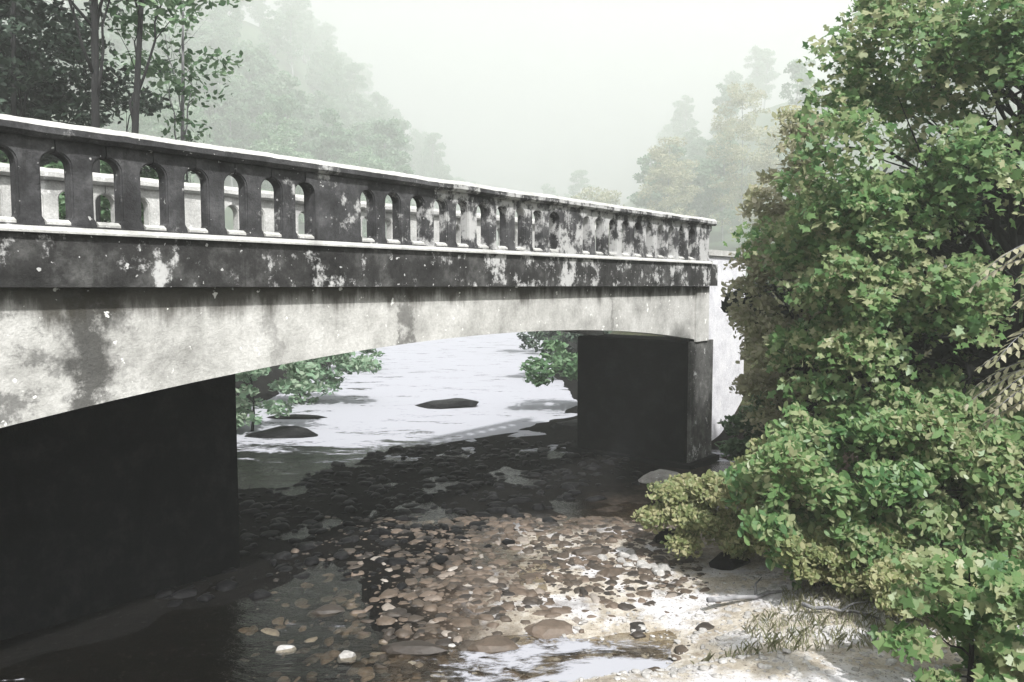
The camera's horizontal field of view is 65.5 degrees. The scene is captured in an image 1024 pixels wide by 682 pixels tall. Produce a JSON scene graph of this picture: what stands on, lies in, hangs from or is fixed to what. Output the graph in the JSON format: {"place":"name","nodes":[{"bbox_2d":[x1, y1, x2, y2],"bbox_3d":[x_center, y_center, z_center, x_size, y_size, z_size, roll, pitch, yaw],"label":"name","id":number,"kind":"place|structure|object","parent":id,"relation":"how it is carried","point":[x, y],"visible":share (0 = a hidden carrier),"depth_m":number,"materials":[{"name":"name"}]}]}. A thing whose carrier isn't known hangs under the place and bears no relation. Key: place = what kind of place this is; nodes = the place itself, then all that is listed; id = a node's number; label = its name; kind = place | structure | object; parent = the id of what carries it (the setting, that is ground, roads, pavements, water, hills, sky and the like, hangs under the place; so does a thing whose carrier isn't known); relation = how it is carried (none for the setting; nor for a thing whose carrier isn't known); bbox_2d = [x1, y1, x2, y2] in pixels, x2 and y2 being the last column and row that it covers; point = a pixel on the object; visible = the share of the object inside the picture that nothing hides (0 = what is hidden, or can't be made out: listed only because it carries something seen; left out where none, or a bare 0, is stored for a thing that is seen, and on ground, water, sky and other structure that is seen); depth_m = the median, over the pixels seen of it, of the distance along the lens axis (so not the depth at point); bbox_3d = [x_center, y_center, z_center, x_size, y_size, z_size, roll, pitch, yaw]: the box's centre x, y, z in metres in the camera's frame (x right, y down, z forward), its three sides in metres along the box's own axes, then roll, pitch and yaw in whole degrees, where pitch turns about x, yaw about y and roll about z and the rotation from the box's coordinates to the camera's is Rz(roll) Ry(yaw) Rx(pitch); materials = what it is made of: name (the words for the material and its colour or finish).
{"place":"outdoors","nodes":[
{"label":"outdoors","id":0,"kind":"place"},
{"bbox_2d":[4,332,734,681],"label":"river","id":1,"kind":"structure","parent":0,"point":[434,368],"depth_m":24.61,"materials":[{"name":"liquid"}]},
{"bbox_2d":[244,426,317,442],"bbox_3d":[-6.017,2.412,20.631,2.105,0.283,0.956,0,9,-3],"label":"boulder","id":2,"kind":"object","parent":1,"relation":"in","point":[279,432],"visible":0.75,"depth_m":20.50,"materials":[{"name":"stone"}]},
{"bbox_2d":[266,414,326,418],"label":"boulder","id":3,"kind":"object","parent":1,"relation":"in","point":[298,416],"visible":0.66,"depth_m":23.29,"materials":[{"name":"stone"}]},
{"bbox_2d":[307,604,345,616],"bbox_3d":[-2.232,3.233,9.553,0.446,0.098,0.224,-2,4,-22],"label":"rock","id":4,"kind":"object","parent":1,"relation":"in","point":[326,610],"visible":1,"depth_m":9.50,"materials":[{"name":"stone"}]},
{"bbox_2d":[415,398,478,408],"bbox_3d":[-2.210,2.035,25.801,2.294,0.290,1.600,-6,4,-2],"label":"boulder","id":5,"kind":"object","parent":1,"relation":"in","point":[451,403],"visible":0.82,"depth_m":25.40,"materials":[{"name":"stone"}]},
{"bbox_2d":[550,419,576,429],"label":"boulder","id":6,"kind":"object","parent":1,"relation":"in","point":[569,425],"visible":0.28,"depth_m":21.46,"materials":[{"name":"stone"}]},
{"bbox_2d":[0,15,1023,681],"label":"ground","id":7,"kind":"structure","parent":0,"point":[138,641],"depth_m":9.81,"materials":[{"name":"soil"}]},
{"bbox_2d":[0,0,68,161],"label":"tree","id":8,"kind":"object","parent":7,"relation":"on","point":[5,47],"visible":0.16,"depth_m":18.09,"materials":[{"name":"green plant"}]},
{"bbox_2d":[0,0,90,126],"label":"tree","id":9,"kind":"object","parent":7,"relation":"on","point":[39,73],"visible":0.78,"depth_m":17.27,"materials":[{"name":"green plant"}]},
{"bbox_2d":[0,150,112,221],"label":"bank bush","id":10,"kind":"object","parent":7,"relation":"on","point":[106,169],"visible":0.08,"depth_m":16.06,"materials":[{"name":"green plant"}]},
{"bbox_2d":[0,0,126,221],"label":"tree","id":11,"kind":"object","parent":7,"relation":"on","point":[93,66],"visible":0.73,"depth_m":14.72,"materials":[{"name":"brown plant"}]},
{"bbox_2d":[33,0,175,173],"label":"tree","id":12,"kind":"object","parent":7,"relation":"on","point":[69,41],"visible":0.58,"depth_m":17.99,"materials":[{"name":"green plant"}]},
{"bbox_2d":[87,1,134,128],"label":"hillside tree","id":13,"kind":"object","parent":7,"relation":"on","point":[116,39],"visible":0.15,"depth_m":200.70,"materials":[{"name":"green plant"}]},
{"bbox_2d":[102,49,148,132],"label":"hillside tree","id":14,"kind":"object","parent":7,"relation":"on","point":[117,62],"visible":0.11,"depth_m":197.19,"materials":[{"name":"green plant"}]},
{"bbox_2d":[104,0,151,59],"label":"hillside tree","id":15,"kind":"object","parent":7,"relation":"on","point":[145,46],"visible":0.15,"depth_m":214.16,"materials":[{"name":"green plant"}]},
{"bbox_2d":[105,166,158,224],"bbox_3d":[-8.889,-0.949,20.039,2.857,7.014,2.299,0,4,0],"label":"bush","id":16,"kind":"object","parent":7,"relation":"on","point":[152,174],"visible":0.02,"depth_m":19.29,"materials":[{"name":"green plant"}]},
{"bbox_2d":[104,60,198,178],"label":"tree","id":17,"kind":"object","parent":7,"relation":"on","point":[117,119],"visible":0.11,"depth_m":169.96,"materials":[{"name":"green plant"}]},
{"bbox_2d":[130,13,184,62],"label":"hillside tree","id":18,"kind":"object","parent":7,"relation":"on","point":[160,38],"visible":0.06,"depth_m":224.58,"materials":[{"name":"green plant"}]},
{"bbox_2d":[130,51,188,136],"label":"hillside tree","id":19,"kind":"object","parent":7,"relation":"on","point":[146,79],"visible":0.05,"depth_m":204.71,"materials":[{"name":"green plant"}]},
{"bbox_2d":[123,81,214,182],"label":"tree","id":20,"kind":"object","parent":7,"relation":"on","point":[158,126],"visible":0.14,"depth_m":151.08,"materials":[{"name":"green plant"}]},
{"bbox_2d":[152,41,185,136],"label":"hillside tree","id":21,"kind":"object","parent":7,"relation":"on","point":[161,51],"visible":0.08,"depth_m":215.28,"materials":[{"name":"green plant"}]},
{"bbox_2d":[103,0,249,142],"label":"tree","id":22,"kind":"object","parent":7,"relation":"on","point":[181,90],"visible":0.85,"depth_m":17.17,"materials":[{"name":"green plant"}]},
{"bbox_2d":[104,0,251,133],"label":"tree","id":23,"kind":"object","parent":7,"relation":"on","point":[138,19],"visible":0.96,"depth_m":15.18,"materials":[{"name":"green plant"}]},
{"bbox_2d":[174,11,213,86],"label":"hillside tree","id":24,"kind":"object","parent":7,"relation":"on","point":[205,32],"visible":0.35,"depth_m":251.00,"materials":[{"name":"green plant"}]},
{"bbox_2d":[190,63,234,145],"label":"hillside tree","id":25,"kind":"object","parent":7,"relation":"on","point":[213,122],"visible":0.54,"depth_m":205.05,"materials":[{"name":"green plant"}]},
{"bbox_2d":[198,5,236,65],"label":"hillside tree","id":26,"kind":"object","parent":7,"relation":"on","point":[214,15],"visible":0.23,"depth_m":274.50,"materials":[{"name":"green plant"}]},
{"bbox_2d":[197,20,238,84],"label":"hillside tree","id":27,"kind":"object","parent":7,"relation":"on","point":[217,39],"visible":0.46,"depth_m":267.69,"materials":[{"name":"green plant"}]},
{"bbox_2d":[191,89,245,181],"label":"hillside tree","id":28,"kind":"object","parent":7,"relation":"on","point":[236,128],"visible":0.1,"depth_m":213.68,"materials":[{"name":"green plant"}]},
{"bbox_2d":[211,0,244,64],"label":"hillside tree","id":29,"kind":"object","parent":7,"relation":"on","point":[236,15],"visible":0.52,"depth_m":288.78,"materials":[{"name":"green plant"}]},
{"bbox_2d":[211,90,250,186],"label":"hillside tree","id":30,"kind":"object","parent":7,"relation":"on","point":[227,116],"visible":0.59,"depth_m":208.20,"materials":[{"name":"green plant"}]},
{"bbox_2d":[213,74,248,148],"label":"hillside tree","id":31,"kind":"object","parent":7,"relation":"on","point":[240,86],"visible":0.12,"depth_m":225.03,"materials":[{"name":"green plant"}]},
{"bbox_2d":[230,39,271,143],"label":"hillside tree","id":32,"kind":"object","parent":7,"relation":"on","point":[257,66],"visible":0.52,"depth_m":240.58,"materials":[{"name":"green plant"}]},
{"bbox_2d":[238,80,273,149],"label":"hillside tree","id":33,"kind":"object","parent":7,"relation":"on","point":[260,106],"visible":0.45,"depth_m":220.10,"materials":[{"name":"green plant"}]},
{"bbox_2d":[246,0,269,28],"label":"hillside tree","id":34,"kind":"object","parent":7,"relation":"on","point":[260,7],"visible":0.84,"depth_m":355.22,"materials":[{"name":"green plant"}]},
{"bbox_2d":[236,47,279,110],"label":"hillside tree","id":35,"kind":"object","parent":7,"relation":"on","point":[272,67],"visible":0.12,"depth_m":246.36,"materials":[{"name":"green plant"}]},
{"bbox_2d":[245,111,315,224],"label":"tree","id":36,"kind":"object","parent":7,"relation":"on","point":[271,147],"visible":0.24,"depth_m":160.87,"materials":[{"name":"green plant"}]},
{"bbox_2d":[258,93,304,190],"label":"hillside tree","id":37,"kind":"object","parent":7,"relation":"on","point":[284,103],"visible":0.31,"depth_m":194.68,"materials":[{"name":"green plant"}]},
{"bbox_2d":[235,361,329,430],"bbox_3d":[-7.169,1.278,21.248,4.661,3.007,2.688,0,4,0],"label":"bank bush","id":38,"kind":"object","parent":7,"relation":"on","point":[305,371],"visible":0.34,"depth_m":21.33,"materials":[{"name":"green plant"}]},
{"bbox_2d":[264,70,310,151],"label":"hillside tree","id":39,"kind":"object","parent":7,"relation":"on","point":[275,88],"visible":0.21,"depth_m":228.04,"materials":[{"name":"green plant"}]},
{"bbox_2d":[277,89,319,151],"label":"hillside tree","id":40,"kind":"object","parent":7,"relation":"on","point":[308,115],"visible":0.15,"depth_m":232.87,"materials":[{"name":"green plant"}]},
{"bbox_2d":[235,352,382,404],"bbox_3d":[-6.821,0.901,26.250,5.236,3.045,2.894,-1,4,-8],"label":"bank bush","id":41,"kind":"object","parent":7,"relation":"on","point":[361,362],"visible":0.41,"depth_m":25.98,"materials":[{"name":"green plant"}]},
{"bbox_2d":[308,90,338,126],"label":"hillside tree","id":42,"kind":"object","parent":7,"relation":"on","point":[318,104],"visible":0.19,"depth_m":269.02,"materials":[{"name":"green plant"}]},
{"bbox_2d":[314,21,338,52],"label":"hillside tree","id":43,"kind":"object","parent":7,"relation":"on","point":[326,30],"visible":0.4,"depth_m":409.06,"materials":[{"name":"green plant"}]},
{"bbox_2d":[309,40,344,76],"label":"hillside tree","id":44,"kind":"object","parent":7,"relation":"on","point":[328,47],"visible":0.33,"depth_m":350.82,"materials":[{"name":"green plant"}]},
{"bbox_2d":[299,107,358,192],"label":"hillside tree","id":45,"kind":"object","parent":7,"relation":"on","point":[312,147],"visible":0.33,"depth_m":201.78,"materials":[{"name":"green plant"}]},
{"bbox_2d":[321,134,350,163],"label":"hillside tree","id":46,"kind":"object","parent":7,"relation":"on","point":[337,150],"visible":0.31,"depth_m":200.04,"materials":[{"name":"green plant"}]},
{"bbox_2d":[329,97,349,129],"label":"hillside tree","id":47,"kind":"object","parent":7,"relation":"on","point":[343,111],"visible":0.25,"depth_m":300.40,"materials":[{"name":"green plant"}]},
{"bbox_2d":[340,62,367,113],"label":"hillside tree","id":48,"kind":"object","parent":7,"relation":"on","point":[355,68],"visible":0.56,"depth_m":343.27,"materials":[{"name":"green plant"}]},
{"bbox_2d":[0,114,718,639],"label":"bridge","id":49,"kind":"structure","parent":7,"relation":"on","point":[130,344],"depth_m":9.47,"materials":[{"name":"concrete"}]},
{"bbox_2d":[348,127,374,160],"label":"hillside tree","id":50,"kind":"object","parent":7,"relation":"on","point":[360,138],"visible":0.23,"depth_m":224.43,"materials":[{"name":"green plant"}]},
{"bbox_2d":[335,145,396,237],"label":"tree","id":51,"kind":"object","parent":7,"relation":"on","point":[374,162],"visible":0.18,"depth_m":176.53,"materials":[{"name":"green plant"}]},
{"bbox_2d":[359,62,374,108],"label":"hillside tree","id":52,"kind":"object","parent":7,"relation":"on","point":[369,81],"visible":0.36,"depth_m":472.52,"materials":[{"name":"green plant"}]},
{"bbox_2d":[365,91,388,120],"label":"hillside tree","id":53,"kind":"object","parent":7,"relation":"on","point":[379,99],"visible":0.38,"depth_m":352.42,"materials":[{"name":"green plant"}]},
{"bbox_2d":[364,116,412,238],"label":"hillside tree","id":54,"kind":"object","parent":7,"relation":"on","point":[388,131],"visible":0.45,"depth_m":217.22,"materials":[{"name":"green plant"}]},
{"bbox_2d":[383,156,414,237],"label":"hillside tree","id":55,"kind":"object","parent":7,"relation":"on","point":[404,168],"visible":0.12,"depth_m":206.55,"materials":[{"name":"green plant"}]},
{"bbox_2d":[390,119,414,153],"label":"hillside tree","id":56,"kind":"object","parent":7,"relation":"on","point":[404,125],"visible":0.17,"depth_m":285.71,"materials":[{"name":"green plant"}]},
{"bbox_2d":[379,640,447,655],"bbox_3d":[-1.077,3.298,8.569,0.811,0.145,0.285,-4,7,3],"label":"rock","id":57,"kind":"object","parent":7,"relation":"on","point":[417,648],"visible":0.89,"depth_m":8.47,"materials":[{"name":"stone"}]},
{"bbox_2d":[402,128,424,173],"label":"hillside tree","id":58,"kind":"object","parent":7,"relation":"on","point":[413,163],"visible":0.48,"depth_m":420.36,"materials":[{"name":"green plant"}]},
{"bbox_2d":[155,438,696,614],"bbox_3d":[-2.449,3.062,14.733,13.320,0.675,10.204,0,4,0],"label":"black shingle","id":59,"kind":"object","parent":7,"relation":"on","point":[314,526],"visible":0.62,"depth_m":14.16,"materials":[{"name":"stone"}]},
{"bbox_2d":[421,132,447,208],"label":"hillside tree","id":60,"kind":"object","parent":7,"relation":"on","point":[436,156],"visible":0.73,"depth_m":375.03,"materials":[{"name":"green plant"}]},
{"bbox_2d":[428,158,455,208],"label":"hillside tree","id":61,"kind":"object","parent":7,"relation":"on","point":[442,170],"visible":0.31,"depth_m":377.54,"materials":[{"name":"green plant"}]},
{"bbox_2d":[225,513,746,681],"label":"river cobbles","id":62,"kind":"object","parent":7,"relation":"on","point":[505,528],"visible":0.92,"depth_m":10.26,"materials":[{"name":"stone"}]},
{"bbox_2d":[572,546,607,555],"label":"rock","id":63,"kind":"object","parent":62,"relation":"on","point":[589,550],"visible":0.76,"depth_m":11.46,"materials":[{"name":"stone"}]},
{"bbox_2d":[468,635,518,656],"bbox_3d":[-0.245,3.299,8.612,0.627,0.146,0.322,-1,4,-14],"label":"rock","id":64,"kind":"object","parent":7,"relation":"on","point":[492,644],"visible":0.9,"depth_m":8.54,"materials":[{"name":"stone"}]},
{"bbox_2d":[518,339,577,386],"bbox_3d":[2.524,1.019,24.831,4.808,2.604,2.772,0,4,0],"label":"bank bush","id":65,"kind":"object","parent":7,"relation":"on","point":[546,371],"visible":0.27,"depth_m":24.45,"materials":[{"name":"green plant"}]},
{"bbox_2d":[526,619,572,641],"bbox_3d":[0.455,3.258,8.996,0.603,0.147,0.414,1,0,-17],"label":"rock","id":66,"kind":"object","parent":7,"relation":"on","point":[546,629],"visible":0.93,"depth_m":8.90,"materials":[{"name":"stone"}]},
{"bbox_2d":[516,330,611,371],"bbox_3d":[2.828,0.184,33.088,5.326,2.883,2.629,0,4,0],"label":"bank bush","id":67,"kind":"object","parent":7,"relation":"on","point":[571,337],"visible":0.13,"depth_m":32.67,"materials":[{"name":"green plant"}]},
{"bbox_2d":[567,169,590,197],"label":"hillside tree","id":68,"kind":"object","parent":7,"relation":"on","point":[581,179],"visible":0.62,"depth_m":391.84,"materials":[{"name":"green plant"}]},
{"bbox_2d":[568,186,623,251],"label":"tree","id":69,"kind":"object","parent":7,"relation":"on","point":[607,195],"visible":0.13,"depth_m":196.28,"materials":[{"name":"green plant"}]},
{"bbox_2d":[627,153,674,211],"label":"hillside tree","id":70,"kind":"object","parent":7,"relation":"on","point":[645,160],"visible":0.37,"depth_m":216.71,"materials":[{"name":"green plant"}]},
{"bbox_2d":[638,469,681,484],"bbox_3d":[2.999,2.709,15.825,1.032,0.266,0.528,-6,10,-23],"label":"boulder","id":71,"kind":"object","parent":7,"relation":"on","point":[659,475],"visible":0.64,"depth_m":15.66,"materials":[{"name":"stone"}]},
{"bbox_2d":[645,142,690,214],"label":"hillside tree","id":72,"kind":"object","parent":7,"relation":"on","point":[677,149],"visible":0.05,"depth_m":218.35,"materials":[{"name":"green plant"}]},
{"bbox_2d":[636,136,703,216],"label":"tree","id":73,"kind":"object","parent":7,"relation":"on","point":[668,173],"visible":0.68,"depth_m":190.89,"materials":[{"name":"green plant"}]},
{"bbox_2d":[670,95,698,146],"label":"hillside tree","id":74,"kind":"object","parent":7,"relation":"on","point":[679,113],"visible":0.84,"depth_m":396.39,"materials":[{"name":"green plant"}]},
{"bbox_2d":[408,551,967,681],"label":"pale gravel","id":75,"kind":"structure","parent":7,"relation":"on","point":[646,673],"depth_m":8.28,"materials":[{"name":"beige gravel"}]},
{"bbox_2d":[680,126,703,155],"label":"hillside tree","id":76,"kind":"object","parent":7,"relation":"on","point":[690,136],"visible":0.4,"depth_m":313.11,"materials":[{"name":"green plant"}]},
{"bbox_2d":[675,163,716,218],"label":"hillside tree","id":77,"kind":"object","parent":7,"relation":"on","point":[696,203],"visible":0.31,"depth_m":219.31,"materials":[{"name":"green plant"}]},
{"bbox_2d":[684,136,710,184],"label":"hillside tree","id":78,"kind":"object","parent":7,"relation":"on","point":[696,148],"visible":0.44,"depth_m":282.94,"materials":[{"name":"green plant"}]},
{"bbox_2d":[631,469,776,560],"bbox_3d":[2.845,2.497,11.069,2.235,1.410,1.632,2,4,23],"label":"waterside shrub","id":79,"kind":"object","parent":7,"relation":"on","point":[690,509],"visible":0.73,"depth_m":10.85,"materials":[{"name":"green plant"}]},
{"bbox_2d":[664,249,745,440],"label":"retaining wall","id":80,"kind":"structure","parent":7,"relation":"on","point":[727,369],"depth_m":19.80,"materials":[{"name":"concrete"}]},
{"bbox_2d":[696,132,750,240],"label":"hillside tree","id":81,"kind":"object","parent":7,"relation":"on","point":[706,169],"visible":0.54,"depth_m":210.11,"materials":[{"name":"green plant"}]},
{"bbox_2d":[709,82,740,146],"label":"hillside tree","id":82,"kind":"object","parent":7,"relation":"on","point":[725,97],"visible":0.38,"depth_m":288.06,"materials":[{"name":"green plant"}]},
{"bbox_2d":[709,552,749,570],"bbox_3d":[2.984,3.015,10.943,0.520,0.271,0.410,-2,5,-28],"label":"boulder","id":83,"kind":"object","parent":7,"relation":"on","point":[720,561],"visible":0.66,"depth_m":10.80,"materials":[{"name":"stone"}]},
{"bbox_2d":[721,70,744,117],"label":"hillside tree","id":84,"kind":"object","parent":7,"relation":"on","point":[734,77],"visible":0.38,"depth_m":362.09,"materials":[{"name":"green plant"}]},
{"bbox_2d":[704,82,780,246],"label":"tree","id":85,"kind":"object","parent":7,"relation":"on","point":[736,155],"visible":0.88,"depth_m":186.24,"materials":[{"name":"green plant"}]},
{"bbox_2d":[706,577,783,602],"bbox_3d":[2.866,3.003,9.632,1.305,0.136,0.324,0,4,-20],"label":"driftwood","id":86,"kind":"object","parent":7,"relation":"on","point":[730,598],"visible":0.88,"depth_m":9.46,"materials":[{"name":"grey wood"}]},
{"bbox_2d":[714,387,787,460],"bbox_3d":[4.818,1.926,15.425,1.706,2.163,1.339,0,4,0],"label":"bush","id":87,"kind":"object","parent":7,"relation":"on","point":[733,447],"visible":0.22,"depth_m":15.34,"materials":[{"name":"green plant"}]},
{"bbox_2d":[744,45,767,111],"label":"hillside tree","id":88,"kind":"object","parent":7,"relation":"on","point":[758,52],"visible":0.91,"depth_m":379.74,"materials":[{"name":"green plant"}]},
{"bbox_2d":[751,48,780,108],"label":"hillside tree","id":89,"kind":"object","parent":7,"relation":"on","point":[769,62],"visible":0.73,"depth_m":381.21,"materials":[{"name":"green plant"}]},
{"bbox_2d":[757,130,790,202],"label":"hillside tree","id":90,"kind":"object","parent":7,"relation":"on","point":[775,156],"visible":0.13,"depth_m":214.14,"materials":[{"name":"green plant"}]},
{"bbox_2d":[720,105,842,433],"bbox_3d":[4.581,-0.451,13.122,2.251,6.800,2.011,0,4,0],"label":"olive sapling","id":91,"kind":"object","parent":7,"relation":"on","point":[756,381],"visible":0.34,"depth_m":13.02,"materials":[{"name":"green plant"}]},
{"bbox_2d":[779,58,819,150],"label":"hillside tree","id":92,"kind":"object","parent":7,"relation":"on","point":[798,70],"visible":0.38,"depth_m":243.56,"materials":[{"name":"green plant"}]},
{"bbox_2d":[801,601,880,619],"bbox_3d":[3.610,2.938,8.759,0.789,0.122,0.248,1,4,11],"label":"driftwood","id":93,"kind":"object","parent":7,"relation":"on","point":[804,604],"visible":0.92,"depth_m":8.78,"materials":[{"name":"grey wood"}]},
{"bbox_2d":[729,437,981,620],"bbox_3d":[3.924,2.107,9.254,1.875,1.935,3.435,-2,5,-32],"label":"trailing shrub","id":94,"kind":"object","parent":7,"relation":"on","point":[882,573],"visible":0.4,"depth_m":8.98,"materials":[{"name":"green plant"}]},
{"bbox_2d":[714,381,1023,594],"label":"leafy bush","id":95,"kind":"object","parent":7,"relation":"on","point":[947,444],"visible":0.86,"depth_m":9.09,"materials":[{"name":"green plant"}]},
{"bbox_2d":[720,130,1023,417],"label":"dark thicket","id":96,"kind":"object","parent":7,"relation":"on","point":[940,351],"visible":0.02,"depth_m":13.36,"materials":[{"name":"green plant"}]},
{"bbox_2d":[723,0,1023,506],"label":"maple tree","id":97,"kind":"object","parent":7,"relation":"on","point":[868,271],"visible":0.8,"depth_m":9.99,"materials":[{"name":"green plant"}]},
{"bbox_2d":[867,543,1023,681],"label":"sycamore seedling","id":98,"kind":"object","parent":7,"relation":"on","point":[983,620],"visible":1,"depth_m":6.77,"materials":[{"name":"green plant"}]},
{"bbox_2d":[961,244,1023,432],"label":"roadside shrub","id":99,"kind":"object","parent":7,"relation":"on","point":[1017,406],"visible":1,"depth_m":5.14,"materials":[{"name":"beige plant"}]},
{"bbox_2d":[973,73,1016,132],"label":"hillside tree","id":100,"kind":"object","parent":7,"relation":"on","point":[994,123],"visible":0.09,"depth_m":214.90,"materials":[{"name":"green plant"}]},
{"bbox_2d":[63,0,1011,241],"label":"sky","id":101,"kind":"structure","parent":0,"point":[521,95],"materials":[{"name":"white"}]},
{"bbox_2d":[690,382,1023,663],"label":"grass","id":102,"kind":"structure","parent":0,"point":[802,633],"depth_m":8.51,"materials":[{"name":"beige plant"}]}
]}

